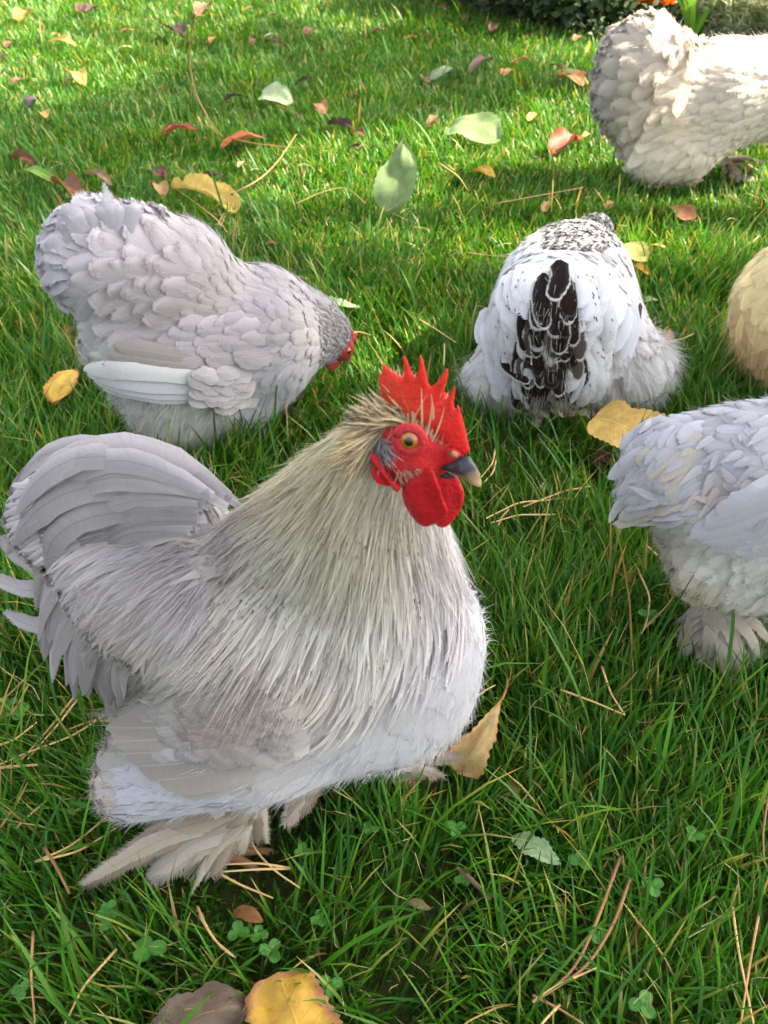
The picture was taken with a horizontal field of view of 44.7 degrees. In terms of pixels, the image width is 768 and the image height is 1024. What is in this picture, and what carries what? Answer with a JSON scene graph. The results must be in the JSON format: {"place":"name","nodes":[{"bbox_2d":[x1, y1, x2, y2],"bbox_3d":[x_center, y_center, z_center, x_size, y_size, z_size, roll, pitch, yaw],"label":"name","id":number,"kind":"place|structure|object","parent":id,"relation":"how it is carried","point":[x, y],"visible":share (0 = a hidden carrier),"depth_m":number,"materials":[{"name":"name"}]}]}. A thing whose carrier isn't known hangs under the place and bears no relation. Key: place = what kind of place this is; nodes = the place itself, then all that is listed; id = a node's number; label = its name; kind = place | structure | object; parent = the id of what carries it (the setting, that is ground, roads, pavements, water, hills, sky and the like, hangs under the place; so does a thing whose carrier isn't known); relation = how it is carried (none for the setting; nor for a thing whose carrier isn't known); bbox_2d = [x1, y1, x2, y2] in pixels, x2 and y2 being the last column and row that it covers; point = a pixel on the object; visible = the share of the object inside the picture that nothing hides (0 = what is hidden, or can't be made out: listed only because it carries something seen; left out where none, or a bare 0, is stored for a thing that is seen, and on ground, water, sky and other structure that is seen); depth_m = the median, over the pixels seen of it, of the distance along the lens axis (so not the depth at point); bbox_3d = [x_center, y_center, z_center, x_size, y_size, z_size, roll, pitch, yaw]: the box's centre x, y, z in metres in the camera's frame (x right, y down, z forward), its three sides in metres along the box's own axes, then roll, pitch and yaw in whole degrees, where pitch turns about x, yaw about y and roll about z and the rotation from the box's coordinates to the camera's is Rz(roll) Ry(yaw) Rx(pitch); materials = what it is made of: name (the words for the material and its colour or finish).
{"place":"outdoors","nodes":[
{"label":"outdoors","id":0,"kind":"place"},
{"bbox_2d":[0,0,767,1023],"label":"ground","id":1,"kind":"structure","parent":0,"point":[226,890],"depth_m":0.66,"materials":[{"name":"plant"}]},
{"bbox_2d":[0,696,26,719],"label":"clover","id":2,"kind":"object","parent":1,"relation":"on","point":[9,702],"visible":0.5,"depth_m":0.73,"materials":[{"name":"green plant"}]},
{"bbox_2d":[5,702,30,723],"bbox_3d":[-0.285,0.168,0.734,0.019,0.039,0.020,0,40,0],"label":"clover","id":3,"kind":"object","parent":1,"relation":"on","point":[16,709],"visible":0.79,"depth_m":0.72,"materials":[{"name":"green plant"}]},
{"bbox_2d":[0,764,37,769],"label":"pine needle","id":4,"kind":"object","parent":1,"relation":"on","point":[16,766],"visible":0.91,"depth_m":0.67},
{"bbox_2d":[7,149,35,164],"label":"fallen leaf","id":5,"kind":"object","parent":1,"relation":"on","point":[25,156],"visible":0.94,"depth_m":1.66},
{"bbox_2d":[13,7,30,21],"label":"fallen leaf","id":6,"kind":"object","parent":1,"relation":"on","point":[18,14],"visible":1,"depth_m":2.49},
{"bbox_2d":[11,980,45,1000],"bbox_3d":[-0.220,0.301,0.577,0.012,0.038,0.017,0,40,0],"label":"clover","id":7,"kind":"object","parent":1,"relation":"on","point":[20,991],"visible":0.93,"depth_m":0.56,"materials":[{"name":"green plant"}]},
{"bbox_2d":[24,94,40,107],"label":"fallen leaf","id":8,"kind":"object","parent":1,"relation":"on","point":[30,101],"visible":0.95,"depth_m":1.92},
{"bbox_2d":[30,931,35,1022],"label":"pine needle","id":9,"kind":"object","parent":1,"relation":"on","point":[31,974],"visible":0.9,"depth_m":0.56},
{"bbox_2d":[16,165,51,180],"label":"fallen leaf","id":10,"kind":"object","parent":1,"relation":"on","point":[37,170],"visible":0.9,"depth_m":1.60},
{"bbox_2d":[14,689,78,768],"bbox_3d":[-0.251,0.162,0.700,0.003,0.002,0.078,15,42,17],"label":"pine needle","id":11,"kind":"object","parent":1,"relation":"on","point":[51,725],"visible":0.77,"depth_m":0.70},
{"bbox_2d":[27,699,76,759],"bbox_3d":[-0.247,0.162,0.700,0.003,0.002,0.060,15,42,17],"label":"pine needle","id":12,"kind":"object","parent":1,"relation":"on","point":[64,716],"visible":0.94,"depth_m":0.70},
{"bbox_2d":[0,714,104,764],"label":"pine needle","id":13,"kind":"object","parent":1,"relation":"on","point":[76,733],"visible":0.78,"depth_m":0.69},
{"bbox_2d":[42,846,69,893],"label":"pine needle","id":14,"kind":"object","parent":1,"relation":"on","point":[47,852],"visible":0.99,"depth_m":0.61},
{"bbox_2d":[42,369,78,405],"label":"fallen leaf","id":15,"kind":"object","parent":1,"relation":"on","point":[60,385],"visible":1,"depth_m":1.06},
{"bbox_2d":[49,34,77,46],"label":"fallen leaf","id":16,"kind":"object","parent":1,"relation":"on","point":[63,37],"visible":0.97,"depth_m":2.28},
{"bbox_2d":[50,169,84,194],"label":"fallen leaf","id":17,"kind":"object","parent":1,"relation":"on","point":[71,182],"visible":0.75,"depth_m":1.55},
{"bbox_2d":[65,66,86,86],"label":"fallen leaf","id":18,"kind":"object","parent":1,"relation":"on","point":[80,76],"visible":1,"depth_m":2.03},
{"bbox_2d":[34,819,121,862],"bbox_3d":[-0.205,0.223,0.627,0.058,0.002,0.013,-27,47,-29],"label":"pine needle","id":19,"kind":"object","parent":1,"relation":"on","point":[45,858],"visible":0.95,"depth_m":0.62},
{"bbox_2d":[66,797,92,821],"bbox_3d":[-0.218,0.222,0.671,0.016,0.038,0.015,-15,42,-17],"label":"clover","id":20,"kind":"object","parent":1,"relation":"on","point":[70,810],"visible":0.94,"depth_m":0.66,"materials":[{"name":"green plant"}]},
{"bbox_2d":[64,948,116,1023],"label":"pine needle","id":21,"kind":"object","parent":1,"relation":"on","point":[95,972],"visible":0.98,"depth_m":0.56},
{"bbox_2d":[82,3,99,12],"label":"fallen leaf","id":22,"kind":"object","parent":1,"relation":"on","point":[87,7],"visible":1,"depth_m":2.56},
{"bbox_2d":[85,168,112,185],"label":"fallen leaf","id":23,"kind":"object","parent":1,"relation":"on","point":[103,174],"visible":1,"depth_m":1.60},
{"bbox_2d":[100,899,115,913],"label":"clover","id":24,"kind":"object","parent":1,"relation":"on","point":[111,904],"visible":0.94,"depth_m":0.60,"materials":[{"name":"green plant"}]},
{"bbox_2d":[95,909,125,930],"bbox_3d":[-0.177,0.274,0.610,0.014,0.038,0.015,-21,44,-23],"label":"clover","id":25,"kind":"object","parent":1,"relation":"on","point":[103,921],"visible":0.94,"depth_m":0.60,"materials":[{"name":"green plant"}]},
{"bbox_2d":[133,935,166,961],"bbox_3d":[-0.146,0.285,0.593,0.020,0.040,0.020,0,40,0],"label":"clover","id":26,"kind":"object","parent":1,"relation":"on","point":[161,944],"visible":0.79,"depth_m":0.58,"materials":[{"name":"green plant"}]},
{"bbox_2d":[149,165,166,178],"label":"fallen leaf","id":27,"kind":"object","parent":1,"relation":"on","point":[160,170],"visible":1,"depth_m":1.62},
{"bbox_2d":[149,179,168,196],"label":"fallen leaf","id":28,"kind":"object","parent":1,"relation":"on","point":[162,188],"visible":0.99,"depth_m":1.56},
{"bbox_2d":[163,22,185,36],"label":"fallen leaf","id":29,"kind":"object","parent":1,"relation":"on","point":[179,28],"visible":1,"depth_m":2.36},
{"bbox_2d":[161,121,198,133],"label":"fallen leaf","id":30,"kind":"object","parent":1,"relation":"on","point":[171,126],"visible":1,"depth_m":1.79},
{"bbox_2d":[31,183,357,455],"bbox_3d":[-0.182,-0.197,0.967,0.305,0.325,0.190,0,40,0],"label":"hen","id":31,"kind":"object","parent":1,"relation":"on","point":[178,318],"visible":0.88,"depth_m":0.90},
{"bbox_2d":[151,980,246,1023],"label":"fallen leaf","id":32,"kind":"object","parent":1,"relation":"on","point":[220,1002],"visible":0.98,"depth_m":0.54,"materials":[{"name":"plant"}]},
{"bbox_2d":[193,1,212,14],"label":"fallen leaf","id":33,"kind":"object","parent":1,"relation":"on","point":[199,7],"visible":1,"depth_m":2.54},
{"bbox_2d":[189,14,222,136],"bbox_3d":[-0.341,-0.832,1.770,0.022,0.162,0.249,-12,42,-14],"label":"twig","id":34,"kind":"object","parent":1,"relation":"on","point":[191,74],"visible":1,"depth_m":1.83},
{"bbox_2d":[171,172,240,231],"bbox_3d":[-0.276,-0.507,1.507,0.060,0.042,0.219,-24,46,-26],"label":"fallen leaf","id":35,"kind":"object","parent":1,"relation":"on","point":[201,182],"visible":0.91,"depth_m":1.52,"materials":[{"name":"plant"}]},
{"bbox_2d":[196,906,235,956],"bbox_3d":[-0.106,0.262,0.581,0.005,0.002,0.043,-29,48,-30],"label":"pine needle","id":36,"kind":"object","parent":1,"relation":"on","point":[202,919],"visible":1,"depth_m":0.58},
{"bbox_2d":[227,920,250,941],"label":"clover","id":37,"kind":"object","parent":1,"relation":"on","point":[237,930],"visible":0.99,"depth_m":0.59,"materials":[{"name":"green plant"}]},
{"bbox_2d":[220,130,267,147],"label":"fallen leaf","id":38,"kind":"object","parent":1,"relation":"on","point":[241,134],"visible":0.91,"depth_m":1.74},
{"bbox_2d":[220,873,273,898],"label":"pine needle","id":39,"kind":"object","parent":1,"relation":"on","point":[239,884],"visible":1,"depth_m":0.60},
{"bbox_2d":[0,355,495,894],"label":"rooster","id":40,"kind":"object","parent":1,"relation":"on","point":[304,631],"visible":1,"depth_m":0.48},
{"bbox_2d":[233,905,263,922],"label":"fallen leaf","id":41,"kind":"object","parent":1,"relation":"on","point":[247,913],"visible":1,"depth_m":0.59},
{"bbox_2d":[224,862,290,872],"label":"pine needle","id":42,"kind":"object","parent":1,"relation":"on","point":[279,867],"visible":1,"depth_m":0.61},
{"bbox_2d":[250,924,268,943],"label":"clover","id":43,"kind":"object","parent":1,"relation":"on","point":[258,936],"visible":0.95,"depth_m":0.59,"materials":[{"name":"green plant"}]},
{"bbox_2d":[231,134,296,194],"bbox_3d":[-0.194,-0.603,1.611,0.022,0.003,0.303,10,41,12],"label":"twig","id":44,"kind":"object","parent":1,"relation":"on","point":[266,172],"visible":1,"depth_m":1.57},
{"bbox_2d":[259,938,281,962],"bbox_3d":[-0.071,0.285,0.594,0.014,0.040,0.018,0,40,0],"label":"clover","id":45,"kind":"object","parent":1,"relation":"on","point":[274,957],"visible":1,"depth_m":0.58,"materials":[{"name":"green plant"}]},
{"bbox_2d":[251,840,299,888],"bbox_3d":[-0.081,0.224,0.627,0.013,0.002,0.080,-22,45,-24],"label":"pine needle","id":46,"kind":"object","parent":1,"relation":"on","point":[270,866],"visible":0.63,"depth_m":0.61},
{"bbox_2d":[258,81,299,119],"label":"fallen leaf","id":47,"kind":"object","parent":1,"relation":"on","point":[276,91],"visible":0.97,"depth_m":1.92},
{"bbox_2d":[241,968,342,1023],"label":"fallen leaf","id":48,"kind":"object","parent":1,"relation":"on","point":[263,997],"visible":1,"depth_m":0.55,"materials":[{"name":"plant"}]},
{"bbox_2d":[294,842,311,862],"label":"clover","id":49,"kind":"object","parent":1,"relation":"on","point":[299,850],"visible":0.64,"depth_m":0.63,"materials":[{"name":"green plant"}]},
{"bbox_2d":[309,99,327,113],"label":"fallen leaf","id":50,"kind":"object","parent":1,"relation":"on","point":[324,104],"visible":1,"depth_m":1.89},
{"bbox_2d":[310,909,328,929],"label":"clover","id":51,"kind":"object","parent":1,"relation":"on","point":[316,919],"visible":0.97,"depth_m":0.60,"materials":[{"name":"green plant"}]},
{"bbox_2d":[296,188,365,203],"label":"pine needle","id":52,"kind":"object","parent":1,"relation":"on","point":[329,190],"visible":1,"depth_m":1.50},
{"bbox_2d":[320,975,342,997],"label":"clover","id":53,"kind":"object","parent":1,"relation":"on","point":[336,983],"visible":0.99,"depth_m":0.57,"materials":[{"name":"green plant"}]},
{"bbox_2d":[329,116,352,127],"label":"fallen leaf","id":54,"kind":"object","parent":1,"relation":"on","point":[346,121],"visible":0.97,"depth_m":1.81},
{"bbox_2d":[327,295,361,308],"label":"fallen leaf","id":55,"kind":"object","parent":1,"relation":"on","point":[345,302],"visible":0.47,"depth_m":1.25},
{"bbox_2d":[363,821,378,838],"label":"clover","id":56,"kind":"object","parent":1,"relation":"on","point":[374,828],"visible":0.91,"depth_m":0.65,"materials":[{"name":"green plant"}]},
{"bbox_2d":[0,123,766,1022],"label":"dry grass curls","id":57,"kind":"object","parent":1,"relation":"on","point":[474,541],"visible":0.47,"depth_m":0.82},
{"bbox_2d":[372,139,417,212],"bbox_3d":[0.018,-0.548,1.522,0.074,0.092,0.100,0,40,0],"label":"fallen leaf","id":58,"kind":"object","parent":1,"relation":"on","point":[389,189],"visible":1,"depth_m":1.53,"materials":[{"name":"plant"}]},
{"bbox_2d":[407,898,430,909],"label":"fallen leaf","id":59,"kind":"object","parent":1,"relation":"on","point":[422,904],"visible":0.91,"depth_m":0.61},
{"bbox_2d":[427,115,438,127],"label":"fallen leaf","id":60,"kind":"object","parent":1,"relation":"on","point":[432,118],"visible":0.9,"depth_m":1.82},
{"bbox_2d":[429,66,462,79],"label":"fallen leaf","id":61,"kind":"object","parent":1,"relation":"on","point":[436,73],"visible":0.98,"depth_m":2.10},
{"bbox_2d":[446,820,466,842],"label":"clover","id":62,"kind":"object","parent":1,"relation":"on","point":[453,825],"visible":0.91,"depth_m":0.65,"materials":[{"name":"green plant"}]},
{"bbox_2d":[454,872,469,888],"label":"clover","id":63,"kind":"object","parent":1,"relation":"on","point":[462,879],"visible":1,"depth_m":0.62,"materials":[{"name":"green plant"}]},
{"bbox_2d":[445,111,501,143],"bbox_3d":[0.168,-0.733,1.771,0.123,0.038,0.081,25,46,27],"label":"fallen leaf","id":64,"kind":"object","parent":1,"relation":"on","point":[483,126],"visible":0.97,"depth_m":1.77,"materials":[{"name":"plant"}]},
{"bbox_2d":[456,866,491,899],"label":"fallen leaf","id":65,"kind":"object","parent":1,"relation":"on","point":[467,876],"visible":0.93,"depth_m":0.61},
{"bbox_2d":[446,677,508,778],"bbox_3d":[0.073,0.160,0.673,0.057,0.072,0.025,-26,46,-27],"label":"fallen leaf","id":66,"kind":"object","parent":1,"relation":"on","point":[475,746],"visible":0.98,"depth_m":0.68,"materials":[{"name":"plant"}]},
{"bbox_2d":[468,54,492,72],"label":"fallen leaf","id":67,"kind":"object","parent":1,"relation":"on","point":[478,59],"visible":0.98,"depth_m":2.12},
{"bbox_2d":[470,164,494,177],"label":"fallen leaf","id":68,"kind":"object","parent":1,"relation":"on","point":[488,169],"visible":0.99,"depth_m":1.62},
{"bbox_2d":[503,781,520,798],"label":"fallen leaf","id":69,"kind":"object","parent":1,"relation":"on","point":[515,788],"visible":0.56,"depth_m":0.66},
{"bbox_2d":[486,499,555,523],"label":"pine needle","id":70,"kind":"object","parent":1,"relation":"on","point":[523,514],"visible":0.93,"depth_m":0.89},
{"bbox_2d":[512,831,560,864],"bbox_3d":[0.102,0.227,0.627,0.038,0.007,0.019,25,46,27],"label":"fallen leaf","id":71,"kind":"object","parent":1,"relation":"on","point":[545,849],"visible":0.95,"depth_m":0.63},
{"bbox_2d":[495,187,582,203],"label":"pine needle","id":72,"kind":"object","parent":1,"relation":"on","point":[535,196],"visible":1,"depth_m":1.50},
{"bbox_2d":[532,994,583,1023],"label":"pine needle","id":73,"kind":"object","parent":1,"relation":"on","point":[559,1009],"visible":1,"depth_m":0.55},
{"bbox_2d":[532,967,595,1003],"bbox_3d":[0.108,0.282,0.557,0.046,0.002,0.003,-18,43,-20],"label":"pine needle","id":74,"kind":"object","parent":1,"relation":"on","point":[574,977],"visible":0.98,"depth_m":0.56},
{"bbox_2d":[548,126,581,154],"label":"fallen leaf","id":75,"kind":"object","parent":1,"relation":"on","point":[560,139],"visible":0.99,"depth_m":1.73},
{"bbox_2d":[553,68,588,84],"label":"fallen leaf","id":76,"kind":"object","parent":1,"relation":"on","point":[570,70],"visible":0.73,"depth_m":2.06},
{"bbox_2d":[450,212,691,426],"bbox_3d":[0.201,-0.228,1.127,0.281,0.255,0.322,-10,41,-12],"label":"hen","id":77,"kind":"object","parent":1,"relation":"on","point":[563,319],"visible":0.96,"depth_m":1.02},
{"bbox_2d":[559,70,584,85],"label":"fallen leaf","id":78,"kind":"object","parent":1,"relation":"on","point":[576,77],"visible":1,"depth_m":2.01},
{"bbox_2d":[568,850,591,870],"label":"clover","id":79,"kind":"object","parent":1,"relation":"on","point":[576,860],"visible":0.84,"depth_m":0.63,"materials":[{"name":"green plant"}]},
{"bbox_2d":[541,855,630,997],"bbox_3d":[0.130,0.261,0.582,0.018,0.002,0.114,25,46,27],"label":"pine needle","id":80,"kind":"object","parent":1,"relation":"on","point":[607,934],"visible":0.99,"depth_m":0.58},
{"bbox_2d":[459,0,716,40],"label":"flower bed soil","id":81,"kind":"structure","parent":1,"relation":"on","point":[588,28],"depth_m":2.57,"materials":[{"name":"soil"}]},
{"bbox_2d":[444,0,586,17],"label":"shrub","id":82,"kind":"object","parent":81,"relation":"on","point":[485,9],"visible":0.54,"depth_m":2.53,"materials":[{"name":"green plant"}]},
{"bbox_2d":[470,0,641,27],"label":"shrub","id":83,"kind":"object","parent":81,"relation":"on","point":[537,5],"visible":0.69,"depth_m":2.46,"materials":[{"name":"green plant"}]},
{"bbox_2d":[509,0,710,35],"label":"shrub","id":84,"kind":"object","parent":81,"relation":"on","point":[616,4],"visible":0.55,"depth_m":2.40,"materials":[{"name":"green plant"}]},
{"bbox_2d":[585,0,687,16],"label":"marigold","id":85,"kind":"object","parent":81,"relation":"on","point":[667,2],"visible":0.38,"depth_m":2.40,"materials":[{"name":"orange plant"}]},
{"bbox_2d":[678,0,720,34],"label":"strap leaf plant","id":86,"kind":"object","parent":81,"relation":"on","point":[688,11],"visible":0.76,"depth_m":2.39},
{"bbox_2d":[686,0,739,36],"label":"lavender","id":87,"kind":"object","parent":81,"relation":"on","point":[712,29],"visible":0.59,"depth_m":2.40,"materials":[{"name":"green plant"}]},
{"bbox_2d":[702,0,767,36],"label":"lavender","id":88,"kind":"object","parent":81,"relation":"on","point":[739,22],"visible":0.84,"depth_m":2.37,"materials":[{"name":"green plant"}]},
{"bbox_2d":[736,0,767,36],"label":"lavender","id":89,"kind":"object","parent":81,"relation":"on","point":[762,19],"visible":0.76,"depth_m":2.34,"materials":[{"name":"green plant"}]},
{"bbox_2d":[560,666,624,715],"bbox_3d":[0.169,0.136,0.731,0.052,0.002,0.039,19,43,21],"label":"pine needle","id":90,"kind":"object","parent":1,"relation":"on","point":[584,698],"visible":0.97,"depth_m":0.72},
{"bbox_2d":[587,457,606,475],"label":"fallen leaf","id":91,"kind":"object","parent":1,"relation":"on","point":[596,463],"visible":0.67,"depth_m":0.99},
{"bbox_2d":[588,929,605,946],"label":"clover","id":92,"kind":"object","parent":1,"relation":"on","point":[596,937],"visible":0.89,"depth_m":0.59,"materials":[{"name":"green plant"}]},
{"bbox_2d":[592,450,618,465],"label":"fallen leaf","id":93,"kind":"object","parent":1,"relation":"on","point":[598,455],"visible":0.69,"depth_m":0.99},
{"bbox_2d":[587,399,665,447],"bbox_3d":[0.254,-0.090,0.975,0.078,0.021,0.064,30,48,31],"label":"fallen leaf","id":94,"kind":"object","parent":1,"relation":"on","point":[615,420],"visible":0.61,"depth_m":0.98,"materials":[{"name":"plant"}]},
{"bbox_2d":[623,241,648,261],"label":"fallen leaf","id":95,"kind":"object","parent":1,"relation":"on","point":[634,250],"visible":0.69,"depth_m":1.37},
{"bbox_2d":[633,262,648,274],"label":"fallen leaf","id":96,"kind":"object","parent":1,"relation":"on","point":[640,265],"visible":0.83,"depth_m":1.33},
{"bbox_2d":[628,989,655,1018],"bbox_3d":[0.154,0.307,0.570,0.015,0.038,0.019,0,40,0],"label":"clover","id":97,"kind":"object","parent":1,"relation":"on","point":[639,1004],"visible":0.99,"depth_m":0.56,"materials":[{"name":"green plant"}]},
{"bbox_2d":[638,572,649,634],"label":"pine needle","id":98,"kind":"object","parent":1,"relation":"on","point":[643,582],"visible":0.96,"depth_m":0.81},
{"bbox_2d":[638,609,657,635],"bbox_3d":[0.228,0.102,0.814,0.016,0.038,0.018,-21,44,-23],"label":"clover","id":99,"kind":"object","parent":1,"relation":"on","point":[642,611],"visible":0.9,"depth_m":0.80,"materials":[{"name":"green plant"}]},
{"bbox_2d":[641,877,663,896],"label":"clover","id":100,"kind":"object","parent":1,"relation":"on","point":[657,884],"visible":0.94,"depth_m":0.61,"materials":[{"name":"green plant"}]},
{"bbox_2d":[644,594,675,629],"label":"pine needle","id":101,"kind":"object","parent":1,"relation":"on","point":[655,617],"visible":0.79,"depth_m":0.79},
{"bbox_2d":[587,6,767,190],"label":"hen","id":102,"kind":"object","parent":1,"relation":"on","point":[670,98],"visible":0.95,"depth_m":1.50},
{"bbox_2d":[663,204,696,219],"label":"fallen leaf","id":103,"kind":"object","parent":1,"relation":"on","point":[687,209],"visible":0.91,"depth_m":1.48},
{"bbox_2d":[607,390,767,680],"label":"hen","id":104,"kind":"object","parent":1,"relation":"on","point":[691,489],"visible":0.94,"depth_m":0.69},
{"bbox_2d":[686,825,705,847],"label":"clover","id":105,"kind":"object","parent":1,"relation":"on","point":[700,836],"visible":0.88,"depth_m":0.64,"materials":[{"name":"green plant"}]},
{"bbox_2d":[714,247,767,393],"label":"hen","id":106,"kind":"object","parent":1,"relation":"on","point":[747,320],"visible":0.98,"depth_m":1.04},
{"bbox_2d":[731,907,754,1023],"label":"pine needle","id":107,"kind":"object","parent":1,"relation":"on","point":[739,954],"visible":0.99,"depth_m":0.57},
{"bbox_2d":[740,912,760,1023],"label":"pine needle","id":108,"kind":"object","parent":1,"relation":"on","point":[751,952],"visible":1,"depth_m":0.57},
{"bbox_2d":[762,795,767,856],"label":"pine needle","id":109,"kind":"object","parent":1,"relation":"on","point":[765,815],"visible":1,"depth_m":0.64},
{"bbox_2d":[610,0,626,23],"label":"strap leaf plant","id":110,"kind":"object","parent":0,"point":[615,11],"visible":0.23,"depth_m":2.52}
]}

